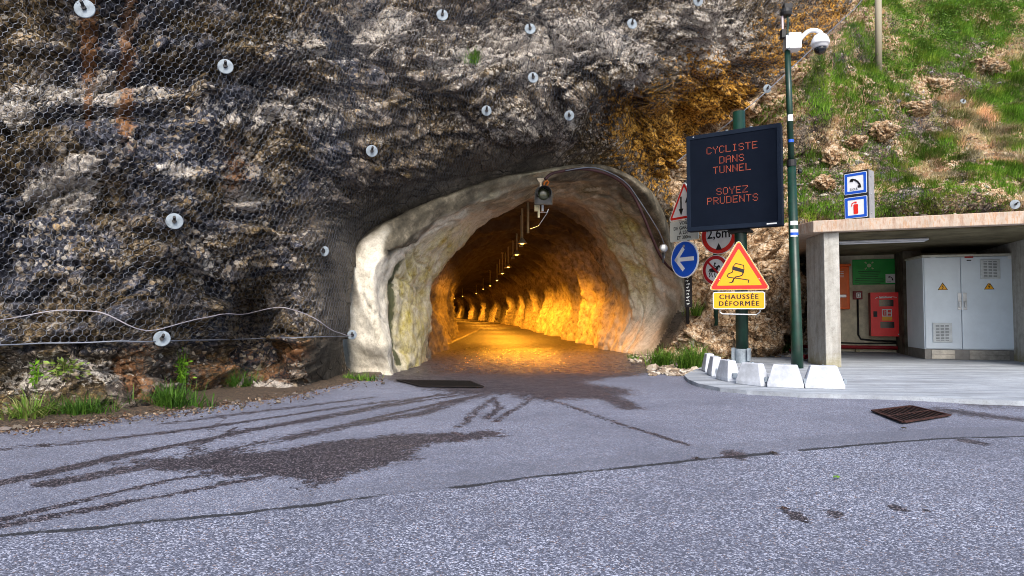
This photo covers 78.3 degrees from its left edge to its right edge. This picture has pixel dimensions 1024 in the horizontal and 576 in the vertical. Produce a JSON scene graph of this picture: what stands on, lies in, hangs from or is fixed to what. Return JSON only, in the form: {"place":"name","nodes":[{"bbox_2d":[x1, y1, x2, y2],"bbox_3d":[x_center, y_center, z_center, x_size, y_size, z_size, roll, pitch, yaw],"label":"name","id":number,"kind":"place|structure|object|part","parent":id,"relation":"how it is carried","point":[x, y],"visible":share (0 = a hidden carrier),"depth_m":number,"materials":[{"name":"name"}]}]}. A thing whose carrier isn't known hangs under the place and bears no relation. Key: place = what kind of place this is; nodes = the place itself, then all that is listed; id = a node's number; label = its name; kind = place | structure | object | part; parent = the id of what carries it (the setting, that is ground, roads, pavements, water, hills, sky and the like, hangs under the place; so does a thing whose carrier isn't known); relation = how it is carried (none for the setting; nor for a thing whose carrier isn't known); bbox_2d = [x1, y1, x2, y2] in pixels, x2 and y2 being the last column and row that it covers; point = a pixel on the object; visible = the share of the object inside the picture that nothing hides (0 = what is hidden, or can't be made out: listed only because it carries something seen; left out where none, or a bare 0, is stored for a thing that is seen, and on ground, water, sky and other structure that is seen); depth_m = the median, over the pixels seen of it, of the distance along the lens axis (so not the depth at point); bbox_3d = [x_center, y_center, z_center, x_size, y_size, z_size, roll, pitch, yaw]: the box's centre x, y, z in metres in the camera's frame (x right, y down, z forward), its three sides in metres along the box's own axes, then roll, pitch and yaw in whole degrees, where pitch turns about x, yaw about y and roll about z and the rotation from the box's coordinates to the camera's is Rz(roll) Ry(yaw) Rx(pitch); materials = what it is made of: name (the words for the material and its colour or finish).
{"place":"outdoors","nodes":[
{"label":"outdoors","id":0,"kind":"place"},
{"bbox_2d":[0,0,850,414],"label":"rock face","id":1,"kind":"object","parent":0,"point":[646,148],"visible":0.88,"depth_m":8.02},
{"bbox_2d":[28,359,43,387],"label":"leafy weed","id":2,"kind":"object","parent":1,"relation":"on","point":[34,373],"visible":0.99,"depth_m":6.17,"materials":[{"name":"green plant"}]},
{"bbox_2d":[42,357,91,381],"bbox_3d":[-4.362,0.801,6.174,0.530,0.276,0.229,0,-2,0],"label":"leafy weed","id":3,"kind":"object","parent":1,"relation":"on","point":[59,366],"visible":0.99,"depth_m":6.16,"materials":[{"name":"green plant"}]},
{"bbox_2d":[174,347,196,384],"bbox_3d":[-3.857,0.928,7.397,0.333,0.566,0.252,-1,-2,17],"label":"leafy weed","id":4,"kind":"object","parent":1,"relation":"on","point":[181,376],"visible":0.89,"depth_m":7.39,"materials":[{"name":"green plant"}]},
{"bbox_2d":[220,365,267,388],"bbox_3d":[-3.533,1.165,8.104,0.819,0.394,0.730,1,-2,-18],"label":"grass tuft","id":5,"kind":"object","parent":1,"relation":"on","point":[233,383],"visible":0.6,"depth_m":8.07,"materials":[{"name":"plant"}]},
{"bbox_2d":[0,0,882,345],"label":"wire netting","id":6,"kind":"object","parent":1,"relation":"attached to","point":[334,128],"visible":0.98,"depth_m":8.27,"materials":[{"name":"metal"}]},
{"bbox_2d":[74,0,95,17],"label":"rock bolt","id":7,"kind":"object","parent":6,"relation":"attached to","point":[85,9],"visible":1,"depth_m":6.39,"materials":[{"name":"metal"}]},
{"bbox_2d":[165,213,182,228],"bbox_3d":[-3.670,-0.727,6.837,0.174,0.174,0.091,1,2,-24],"label":"rock bolt","id":8,"kind":"object","parent":6,"relation":"attached to","point":[174,220],"visible":1,"depth_m":6.86,"materials":[{"name":"metal"}]},
{"bbox_2d":[0,336,348,345],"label":"steel cable","id":9,"kind":"object","parent":6,"relation":"attached to","point":[153,341],"visible":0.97,"depth_m":6.40,"materials":[{"name":"metal"}]},
{"bbox_2d":[153,331,170,345],"bbox_3d":[-3.684,0.532,6.623,0.164,0.164,0.086,1,-5,-29],"label":"rock bolt","id":10,"kind":"object","parent":9,"relation":"attached to","point":[161,338],"visible":1,"depth_m":6.64,"materials":[{"name":"metal"}]},
{"bbox_2d":[0,307,351,335],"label":"rope","id":11,"kind":"object","parent":6,"relation":"attached to","point":[171,325],"visible":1,"depth_m":6.63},
{"bbox_2d":[217,59,233,73],"bbox_3d":[-3.277,-2.543,7.189,0.169,0.169,0.088,1,-2,-19],"label":"rock bolt","id":12,"kind":"object","parent":6,"relation":"attached to","point":[225,66],"visible":1,"depth_m":7.21,"materials":[{"name":"metal"}]},
{"bbox_2d":[321,246,328,255],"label":"rock bolt","id":13,"kind":"object","parent":6,"relation":"attached to","point":[324,250],"visible":1,"depth_m":8.30,"materials":[{"name":"metal"}]},
{"bbox_2d":[347,330,356,339],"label":"rock bolt","id":14,"kind":"object","parent":6,"relation":"attached to","point":[353,333],"visible":0.95,"depth_m":9.32,"materials":[{"name":"metal"}]},
{"bbox_2d":[366,145,377,156],"bbox_3d":[-1.938,-1.897,8.713,0.162,0.162,0.087,1,10,-17],"label":"rock bolt","id":15,"kind":"object","parent":6,"relation":"attached to","point":[371,150],"visible":1,"depth_m":8.73,"materials":[{"name":"metal"}]},
{"bbox_2d":[436,9,447,20],"bbox_3d":[-1.031,-4.069,9.335,0.172,0.172,0.090,0,-5,-11],"label":"rock bolt","id":16,"kind":"object","parent":6,"relation":"attached to","point":[442,14],"visible":1,"depth_m":9.36,"materials":[{"name":"metal"}]},
{"bbox_2d":[481,106,490,115],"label":"rock bolt","id":17,"kind":"object","parent":6,"relation":"attached to","point":[486,110],"visible":1,"depth_m":9.40,"materials":[{"name":"metal"}]},
{"bbox_2d":[525,23,535,33],"bbox_3d":[0.292,-4.156,10.047,0.177,0.177,0.092,0,-5,-2],"label":"rock bolt","id":18,"kind":"object","parent":6,"relation":"attached to","point":[530,28],"visible":1,"depth_m":10.07,"materials":[{"name":"metal"}]},
{"bbox_2d":[528,72,537,82],"bbox_3d":[0.334,-3.283,9.786,0.164,0.164,0.086,0,1,-7],"label":"rock bolt","id":19,"kind":"object","parent":6,"relation":"attached to","point":[532,77],"visible":1,"depth_m":9.81,"materials":[{"name":"metal"}]},
{"bbox_2d":[564,110,573,120],"bbox_3d":[0.919,-2.756,10.062,0.161,0.161,0.085,0,17,-2],"label":"rock bolt","id":20,"kind":"object","parent":6,"relation":"attached to","point":[568,115],"visible":1,"depth_m":10.09,"materials":[{"name":"metal"}]},
{"bbox_2d":[627,19,636,28],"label":"rock bolt","id":21,"kind":"object","parent":6,"relation":"attached to","point":[631,23],"visible":1,"depth_m":11.51,"materials":[{"name":"metal"}]},
{"bbox_2d":[693,0,702,5],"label":"rock bolt","id":22,"kind":"object","parent":6,"relation":"attached to","point":[697,2],"visible":1,"depth_m":12.10,"materials":[{"name":"metal"}]},
{"bbox_2d":[457,45,482,65],"bbox_3d":[-0.619,-3.473,9.414,0.447,0.273,0.644,0,-2,0],"label":"grass tuft","id":23,"kind":"object","parent":1,"relation":"on","point":[472,58],"visible":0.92,"depth_m":9.32,"materials":[{"name":"plant"}]},
{"bbox_2d":[343,164,684,374],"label":"tunnel lining","id":24,"kind":"object","parent":1,"relation":"in","point":[588,267],"visible":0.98,"depth_m":14.73,"materials":[{"name":"concrete"}]},
{"bbox_2d":[500,252,504,273],"bbox_3d":[-0.451,-1.190,29.567,0.270,1.068,0.270,0,-2,0],"label":"tunnel lamp","id":25,"kind":"object","parent":24,"relation":"hanging from","point":[502,272],"visible":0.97,"depth_m":29.54,"materials":[{"name":"grey"}]},
{"bbox_2d":[505,247,510,267],"bbox_3d":[-0.150,-1.351,25.370,0.270,1.067,0.270,0,-2,0],"label":"tunnel lamp","id":26,"kind":"object","parent":24,"relation":"hanging from","point":[508,265],"visible":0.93,"depth_m":25.33,"materials":[{"name":"grey"}]},
{"bbox_2d":[511,240,514,258],"bbox_3d":[0.032,-1.540,22.475,0.120,1.010,0.100,0,-2,0],"label":"hanging rod","id":27,"kind":"object","parent":24,"relation":"hanging from","point":[512,257],"visible":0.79,"depth_m":22.46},
{"bbox_2d":[513,233,520,255],"bbox_3d":[0.152,-1.559,19.974,0.270,1.062,0.270,0,-2,0],"label":"tunnel lamp","id":28,"kind":"object","parent":24,"relation":"hanging from","point":[516,252],"visible":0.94,"depth_m":19.94,"materials":[{"name":"grey"}]},
{"bbox_2d":[519,215,522,246],"bbox_3d":[0.262,-1.700,18.278,0.120,1.010,0.100,0,-2,0],"label":"hanging rod","id":29,"kind":"object","parent":24,"relation":"hanging from","point":[520,245],"visible":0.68,"depth_m":18.26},
{"bbox_2d":[517,208,526,243],"bbox_3d":[0.268,-1.683,16.676,0.270,1.064,0.270,0,-2,0],"label":"tunnel lamp","id":30,"kind":"object","parent":24,"relation":"hanging from","point":[522,240],"visible":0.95,"depth_m":16.64,"materials":[{"name":"grey"}]},
{"bbox_2d":[527,202,528,232],"bbox_3d":[0.391,-1.740,15.377,0.140,0.799,0.100,0,-2,0],"label":"hanging rod","id":31,"kind":"object","parent":24,"relation":"hanging from","point":[527,217],"visible":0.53,"depth_m":15.35,"materials":[{"name":"metal"}]},
{"bbox_2d":[531,205,548,228],"bbox_3d":[0.493,-1.355,11.676,0.370,0.495,0.172,-1,-2,18],"label":"entrance lamp","id":32,"kind":"object","parent":24,"relation":"hanging from","point":[536,208],"visible":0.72,"depth_m":11.65,"materials":[{"name":"beige metal"}]},
{"bbox_2d":[535,178,551,204],"bbox_3d":[0.573,-1.752,11.404,0.327,0.473,0.284,0,-2,-4],"label":"traffic light","id":33,"kind":"object","parent":24,"relation":"hanging from","point":[543,194],"visible":0.99,"depth_m":11.41,"materials":[{"name":"black paint"}]},
{"bbox_2d":[544,168,674,272],"bbox_3d":[2.189,-1.254,12.369,3.984,1.901,0.280,2,-3,-39],"label":"conduit","id":34,"kind":"object","parent":24,"relation":"attached to","point":[630,192],"visible":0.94,"depth_m":12.30,"materials":[{"name":"plastic"}]},
{"bbox_2d":[565,167,665,257],"bbox_3d":[2.137,-1.397,12.245,2.907,1.670,0.165,2,-3,-39],"label":"conduit","id":35,"kind":"object","parent":24,"relation":"attached to","point":[631,189],"visible":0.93,"depth_m":12.33,"materials":[{"name":"metal"}]},
{"bbox_2d":[659,244,667,262],"bbox_3d":[3.147,-0.717,13.076,0.170,0.385,0.120,0,-2,0],"label":"junction box","id":36,"kind":"object","parent":35,"relation":"attached to","point":[663,248],"visible":1,"depth_m":13.04,"materials":[{"name":"metal"}]},
{"bbox_2d":[676,0,861,161],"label":"steel cable","id":37,"kind":"object","parent":1,"relation":"attached to","point":[780,78],"visible":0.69,"depth_m":14.74,"materials":[{"name":"metal"}]},
{"bbox_2d":[763,84,770,92],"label":"rock bolt","id":38,"kind":"object","parent":37,"relation":"attached to","point":[766,87],"visible":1,"depth_m":14.67,"materials":[{"name":"metal"}]},
{"bbox_2d":[0,318,1023,575],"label":"road","id":39,"kind":"structure","parent":0,"point":[538,454],"depth_m":3.73,"materials":[{"name":"asphalt"}]},
{"bbox_2d":[0,385,86,420],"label":"grass tuft","id":40,"kind":"object","parent":39,"relation":"on","point":[26,411],"visible":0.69,"depth_m":5.69,"materials":[{"name":"plant"}]},
{"bbox_2d":[39,390,142,416],"bbox_3d":[-4.065,1.102,5.973,0.948,0.294,0.727,0,-2,0],"label":"grass tuft","id":41,"kind":"object","parent":39,"relation":"on","point":[77,409],"visible":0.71,"depth_m":5.93,"materials":[{"name":"plant"}]},
{"bbox_2d":[126,375,229,409],"bbox_3d":[-3.475,1.084,6.476,1.038,0.367,0.858,2,-3,-42],"label":"grass tuft","id":42,"kind":"object","parent":39,"relation":"on","point":[171,399],"visible":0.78,"depth_m":6.46,"materials":[{"name":"plant"}]},
{"bbox_2d":[0,376,384,436],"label":"leaf litter","id":43,"kind":"object","parent":39,"relation":"on","point":[91,422],"visible":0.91,"depth_m":5.93,"materials":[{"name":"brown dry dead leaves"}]},
{"bbox_2d":[341,370,383,380],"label":"grass tuft","id":44,"kind":"object","parent":39,"relation":"on","point":[349,376],"visible":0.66,"depth_m":9.13,"materials":[{"name":"plant"}]},
{"bbox_2d":[396,379,483,386],"bbox_3d":[-1.023,1.312,8.647,1.406,0.014,0.732,0,-2,7],"label":"drain grate","id":45,"kind":"object","parent":39,"relation":"on","point":[444,383],"visible":1,"depth_m":8.64,"materials":[{"name":"metal"}]},
{"bbox_2d":[625,351,639,358],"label":"grass tuft","id":46,"kind":"object","parent":39,"relation":"on","point":[632,356],"visible":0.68,"depth_m":13.11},
{"bbox_2d":[657,339,729,368],"bbox_3d":[3.156,1.127,10.926,1.464,0.621,1.174,0,-2,0],"label":"grass tuft","id":47,"kind":"object","parent":39,"relation":"on","point":[689,359],"visible":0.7,"depth_m":10.84,"materials":[{"name":"plant"}]},
{"bbox_2d":[627,348,807,375],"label":"gravel","id":48,"kind":"structure","parent":39,"relation":"on","point":[670,370],"depth_m":10.70,"materials":[{"name":"stone"}]},
{"bbox_2d":[633,344,675,366],"bbox_3d":[2.723,1.226,11.549,1.110,0.469,0.914,0,-2,0],"label":"grass tuft","id":49,"kind":"object","parent":48,"relation":"on","point":[659,358],"visible":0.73,"depth_m":11.49,"materials":[{"name":"plant"}]},
{"bbox_2d":[871,405,951,422],"bbox_3d":[3.829,1.214,6.102,1.099,0.014,0.552,1,-3,-29],"label":"drain grate","id":50,"kind":"object","parent":39,"relation":"on","point":[907,413],"visible":1,"depth_m":6.08,"materials":[{"name":"metal"}]},
{"bbox_2d":[666,0,1023,358],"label":"hillside","id":51,"kind":"structure","parent":0,"point":[767,250],"depth_m":15.80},
{"bbox_2d":[663,347,681,361],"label":"boulder","id":52,"kind":"object","parent":51,"relation":"on","point":[669,349],"visible":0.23,"depth_m":12.48,"materials":[{"name":"stone"}]},
{"bbox_2d":[684,180,691,323],"bbox_3d":[3.672,-0.481,13.101,0.150,3.560,0.090,-2,-3,40],"label":"sign post","id":53,"kind":"object","parent":51,"relation":"on","point":[688,290],"visible":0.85,"depth_m":13.05,"materials":[{"name":"metal"}]},
{"bbox_2d":[670,182,686,221],"bbox_3d":[3.574,-1.805,13.033,0.029,0.764,0.870,1,-2,-29],"label":"two way sign","id":54,"kind":"object","parent":53,"relation":"attached to","point":[679,212],"visible":0.64,"depth_m":13.10,"materials":[{"name":"metal"}]},
{"bbox_2d":[670,220,698,242],"bbox_3d":[3.556,-1.190,13.009,0.024,0.431,0.800,1,-2,-29],"label":"sign plate","id":55,"kind":"object","parent":53,"relation":"attached to","point":[678,231],"visible":0.84,"depth_m":13.08,"materials":[{"name":"metal"}]},
{"bbox_2d":[671,240,698,277],"bbox_3d":[3.545,-0.592,12.935,0.040,0.770,0.770,1,-2,-29],"label":"arrow sign","id":56,"kind":"object","parent":53,"relation":"attached to","point":[685,259],"visible":1,"depth_m":12.91,"materials":[{"name":"metal"}]},
{"bbox_2d":[679,299,705,315],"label":"grass tuft","id":57,"kind":"object","parent":51,"relation":"on","point":[696,311],"visible":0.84,"depth_m":13.88,"materials":[{"name":"plant"}]},
{"bbox_2d":[713,254,717,325],"bbox_3d":[4.222,-0.002,13.060,0.090,3.200,0.090,0,-2,0],"label":"sign post","id":58,"kind":"object","parent":51,"relation":"on","point":[716,316],"depth_m":13.00,"materials":[{"name":"metal"}]},
{"bbox_2d":[703,255,725,284],"bbox_3d":[4.191,-0.367,12.948,0.034,0.620,0.620,2,-3,-38],"label":"no riders sign","id":59,"kind":"object","parent":58,"relation":"attached to","point":[713,265],"visible":0.77,"depth_m":12.99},
{"bbox_2d":[701,230,733,253],"bbox_3d":[4.260,-1.086,12.958,0.031,0.780,0.780,2,-3,-44],"label":"height limit sign","id":60,"kind":"object","parent":58,"relation":"attached to","point":[717,242],"visible":0.73,"depth_m":12.96,"materials":[{"name":"metal"}]},
{"bbox_2d":[762,262,806,335],"bbox_3d":[6.141,0.262,14.179,1.140,1.684,0.917,-1,-2,21],"label":"boulder","id":61,"kind":"object","parent":51,"relation":"on","point":[777,298],"visible":0.57,"depth_m":13.98,"materials":[{"name":"stone"}]},
{"bbox_2d":[810,174,835,191],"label":"rock","id":62,"kind":"object","parent":51,"relation":"on","point":[821,181],"visible":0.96,"depth_m":15.56,"materials":[{"name":"stone"}]},
{"bbox_2d":[820,143,847,169],"bbox_3d":[8.258,-3.365,16.294,0.698,0.771,0.645,0,-2,0],"label":"rock","id":63,"kind":"object","parent":51,"relation":"on","point":[833,159],"visible":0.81,"depth_m":16.06,"materials":[{"name":"stone"}]},
{"bbox_2d":[843,134,868,150],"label":"rock","id":64,"kind":"object","parent":51,"relation":"on","point":[855,141],"visible":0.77,"depth_m":16.28,"materials":[{"name":"stone"}]},
{"bbox_2d":[875,0,881,71],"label":"fence post","id":65,"kind":"object","parent":51,"relation":"on","point":[878,28],"visible":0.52,"depth_m":18.23,"materials":[{"name":"beige wood"}]},
{"bbox_2d":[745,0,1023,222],"bbox_3d":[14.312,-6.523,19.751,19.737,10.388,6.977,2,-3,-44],"label":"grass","id":66,"kind":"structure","parent":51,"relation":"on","point":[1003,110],"depth_m":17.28,"materials":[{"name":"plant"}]},
{"bbox_2d":[868,120,901,142],"bbox_3d":[9.918,-4.218,16.980,0.857,0.600,0.852,1,-2,-29],"label":"rock","id":67,"kind":"object","parent":51,"relation":"on","point":[885,131],"visible":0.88,"depth_m":16.77,"materials":[{"name":"stone"}]},
{"bbox_2d":[770,0,1023,215],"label":"bare soil","id":68,"kind":"structure","parent":51,"relation":"on","point":[982,112],"depth_m":17.48,"materials":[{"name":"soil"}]},
{"bbox_2d":[901,100,932,117],"bbox_3d":[11.403,-5.066,17.905,1.146,0.526,0.993,0,-2,0],"label":"rock","id":69,"kind":"object","parent":51,"relation":"on","point":[919,108],"visible":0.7,"depth_m":17.58,"materials":[{"name":"stone"}]},
{"bbox_2d":[927,77,955,95],"bbox_3d":[12.835,-5.993,18.890,0.795,0.645,0.733,0,-2,0],"label":"rock","id":70,"kind":"object","parent":51,"relation":"on","point":[939,81],"visible":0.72,"depth_m":18.66,"materials":[{"name":"stone"}]},
{"bbox_2d":[873,0,1023,78],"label":"undergrowth","id":71,"kind":"object","parent":51,"relation":"on","point":[940,31],"visible":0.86,"depth_m":20.35,"materials":[{"name":"green plant"}]},
{"bbox_2d":[969,56,1011,75],"bbox_3d":[14.948,-6.887,19.758,1.250,0.678,1.009,0,-2,0],"label":"rock","id":72,"kind":"object","parent":51,"relation":"on","point":[986,63],"visible":0.62,"depth_m":19.46,"materials":[{"name":"stone"}]},
{"bbox_2d":[1010,200,1019,208],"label":"rock bolt","id":73,"kind":"object","parent":51,"relation":"attached to","point":[1014,204],"visible":1,"depth_m":14.77,"materials":[{"name":"metal"}]},
{"bbox_2d":[684,348,1023,405],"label":"pavement","id":74,"kind":"structure","parent":0,"point":[884,375],"depth_m":8.73,"materials":[{"name":"concrete"}]},
{"bbox_2d":[671,316,735,359],"bbox_3d":[3.848,1.054,12.523,1.336,0.993,1.150,0,-2,0],"label":"boulder","id":75,"kind":"object","parent":74,"relation":"on","point":[705,331],"visible":0.77,"depth_m":12.10,"materials":[{"name":"stone"}]},
{"bbox_2d":[702,353,713,371],"bbox_3d":[3.164,1.188,10.087,0.190,0.295,0.370,0,-2,8],"label":"kerb block","id":76,"kind":"object","parent":74,"relation":"on","point":[706,358],"depth_m":9.99,"materials":[{"name":"concrete"}]},
{"bbox_2d":[707,356,720,376],"bbox_3d":[3.048,1.162,9.419,0.190,0.295,0.390,0,-2,6],"label":"kerb block","id":77,"kind":"object","parent":74,"relation":"on","point":[713,365],"depth_m":9.31,"materials":[{"name":"concrete"}]},
{"bbox_2d":[716,359,738,381],"bbox_3d":[3.004,1.136,8.733,0.190,0.295,0.410,0,-2,-6],"label":"kerb block","id":78,"kind":"object","parent":74,"relation":"on","point":[727,371],"depth_m":8.62,"materials":[{"name":"concrete"}]},
{"bbox_2d":[686,110,783,362],"bbox_3d":[4.215,-0.978,11.854,1.703,4.758,0.461,-1,-3,32],"label":"message board","id":79,"kind":"object","parent":74,"relation":"on","point":[735,185],"visible":1,"depth_m":11.72,"materials":[{"name":"black"}]},
{"bbox_2d":[713,291,764,314],"bbox_3d":[4.176,0.287,11.589,0.897,0.429,0.267,-1,-2,20],"label":"sign plate","id":80,"kind":"object","parent":79,"relation":"attached to","point":[738,300],"visible":1,"depth_m":11.47,"materials":[{"name":"metal"}]},
{"bbox_2d":[710,242,768,289],"bbox_3d":[4.179,-0.400,11.592,1.012,0.888,0.270,-1,-2,20],"label":"warning sign","id":81,"kind":"object","parent":79,"relation":"attached to","point":[739,270],"visible":1,"depth_m":11.47,"materials":[{"name":"metal"}]},
{"bbox_2d":[734,335,753,350],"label":"boulder","id":82,"kind":"object","parent":74,"relation":"on","point":[749,343],"visible":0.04,"depth_m":12.70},
{"bbox_2d":[736,362,768,386],"bbox_3d":[3.149,1.116,8.202,0.190,0.295,0.424,1,-3,-32],"label":"kerb block","id":83,"kind":"object","parent":74,"relation":"on","point":[752,373],"depth_m":8.13,"materials":[{"name":"concrete"}]},
{"bbox_2d":[748,315,788,356],"bbox_3d":[5.313,1.031,13.398,1.037,0.928,0.882,1,-3,-30],"label":"boulder","id":84,"kind":"object","parent":74,"relation":"on","point":[766,335],"visible":0.81,"depth_m":13.12,"materials":[{"name":"stone"}]},
{"bbox_2d":[767,364,805,388],"bbox_3d":[3.469,1.106,7.951,0.454,0.295,0.190,-1,-2,26],"label":"kerb block","id":85,"kind":"object","parent":74,"relation":"on","point":[785,376],"depth_m":7.89,"materials":[{"name":"concrete"}]},
{"bbox_2d":[782,338,790,351],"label":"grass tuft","id":86,"kind":"object","parent":74,"relation":"on","point":[786,347],"visible":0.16,"depth_m":14.61,"materials":[{"name":"plant"}]},
{"bbox_2d":[784,50,803,368],"bbox_3d":[4.835,-1.492,10.789,0.228,5.705,0.194,1,-2,-21],"label":"camera mast","id":87,"kind":"object","parent":74,"relation":"on","point":[796,318],"visible":0.96,"depth_m":10.71,"materials":[{"name":"metal"}]},
{"bbox_2d":[780,3,792,39],"bbox_3d":[4.755,-4.607,10.911,0.200,0.621,0.200,0,-2,0],"label":"mast beacon","id":88,"kind":"object","parent":87,"relation":"attached to","point":[786,11],"visible":0.98,"depth_m":10.87,"materials":[{"name":"black paint"}]},
{"bbox_2d":[783,28,829,54],"bbox_3d":[5.074,-4.237,10.826,0.735,0.461,0.300,0,-2,6],"label":"security camera","id":89,"kind":"object","parent":87,"relation":"attached to","point":[820,42],"visible":1,"depth_m":10.76,"materials":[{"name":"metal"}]},
{"bbox_2d":[803,364,846,389],"bbox_3d":[3.896,1.102,7.845,0.486,0.295,0.190,-1,-2,15],"label":"kerb block","id":90,"kind":"object","parent":74,"relation":"on","point":[822,376],"depth_m":7.78,"materials":[{"name":"concrete"}]},
{"bbox_2d":[803,345,897,351],"bbox_3d":[8.240,1.442,14.995,2.501,0.160,0.130,-1,-2,21],"label":"water pipe","id":91,"kind":"object","parent":74,"relation":"on","point":[857,348],"visible":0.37,"depth_m":14.90,"materials":[{"name":"metal"}]},
{"bbox_2d":[798,211,1023,366],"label":"shelter","id":92,"kind":"object","parent":74,"relation":"on","point":[831,325],"visible":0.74,"depth_m":11.50,"materials":[{"name":"concrete"}]},
{"bbox_2d":[839,264,850,308],"bbox_3d":[7.904,-0.029,15.145,0.429,1.086,0.265,-1,-2,21],"label":"emergency phone","id":93,"kind":"object","parent":92,"relation":"attached to","point":[844,288],"visible":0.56,"depth_m":15.01,"materials":[{"name":"orange paint"}]},
{"bbox_2d":[839,269,846,306],"bbox_3d":[7.846,0.002,15.049,0.289,0.916,0.011,-1,-2,21],"label":"door","id":94,"kind":"structure","parent":93,"relation":"in","point":[843,277],"depth_m":15.02,"materials":[{"name":"metal"}]},
{"bbox_2d":[843,169,874,218],"bbox_3d":[6.084,-1.611,11.031,0.253,0.862,0.424,2,-3,-40],"label":"symbol box","id":95,"kind":"object","parent":92,"relation":"on","point":[859,200],"visible":0.96,"depth_m":10.93,"materials":[{"name":"white metal"}]},
{"bbox_2d":[841,342,896,343],"bbox_3d":[8.544,1.301,14.947,2.301,0.076,0.046,-1,-2,21],"label":"cable","id":96,"kind":"object","parent":92,"relation":"attached to","point":[869,343],"visible":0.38,"depth_m":14.93,"materials":[{"name":"black paint"}]},
{"bbox_2d":[852,259,894,284],"bbox_3d":[8.648,-0.384,14.997,0.948,0.607,0.034,-1,-2,21],"label":"information board","id":97,"kind":"object","parent":92,"relation":"attached to","point":[873,271],"visible":0.98,"depth_m":15.00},
{"bbox_2d":[853,291,896,341],"bbox_3d":[8.712,0.678,14.917,1.101,1.222,0.075,-1,-2,21],"label":"hanging black cable","id":98,"kind":"object","parent":92,"relation":"attached to","point":[857,295],"visible":0.98,"depth_m":15.06,"materials":[{"name":"rubber"}]},
{"bbox_2d":[868,292,898,335],"bbox_3d":[8.753,0.617,14.752,0.649,1.019,0.350,-1,-2,21],"label":"extinguisher cabinet","id":99,"kind":"object","parent":92,"relation":"attached to","point":[883,311],"visible":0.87,"depth_m":14.62,"materials":[{"name":"red metal"}]},
{"bbox_3d":[8.699,0.611,14.611,0.649,1.019,0.024,-1,-2,21],"label":"door","id":100,"kind":"part","parent":99,"relation":"part of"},
{"bbox_2d":[879,300,893,327],"bbox_3d":[8.699,0.601,14.613,0.324,0.693,0.004,-1,-2,21],"label":"window","id":101,"kind":"structure","parent":99,"relation":"in","point":[881,302],"depth_m":14.61,"materials":[{"name":"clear glass"}]},
{"bbox_2d":[839,237,928,244],"bbox_3d":[6.923,-0.875,11.800,1.500,0.068,0.160,-1,-2,21],"label":"ceiling light","id":102,"kind":"object","parent":92,"relation":"attached to","point":[877,241],"visible":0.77,"depth_m":11.72,"materials":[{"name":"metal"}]},
{"bbox_2d":[905,253,1013,360],"bbox_3d":[9.213,0.393,12.982,1.617,2.105,1.065,-1,-2,15],"label":"electrical cabinet","id":103,"kind":"object","parent":74,"relation":"on","point":[959,306],"visible":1,"depth_m":12.55,"materials":[{"name":"metal"}]},
{"bbox_3d":[8.653,0.300,12.622,0.640,1.827,0.072,-1,-2,15],"label":"door","id":104,"kind":"part","parent":103,"relation":"part of","materials":[{"name":"metal"}]},
{"bbox_3d":[9.397,0.292,12.423,0.893,1.827,0.072,-1,-2,15],"label":"door","id":105,"kind":"part","parent":103,"relation":"part of","materials":[{"name":"metal"}]}
]}

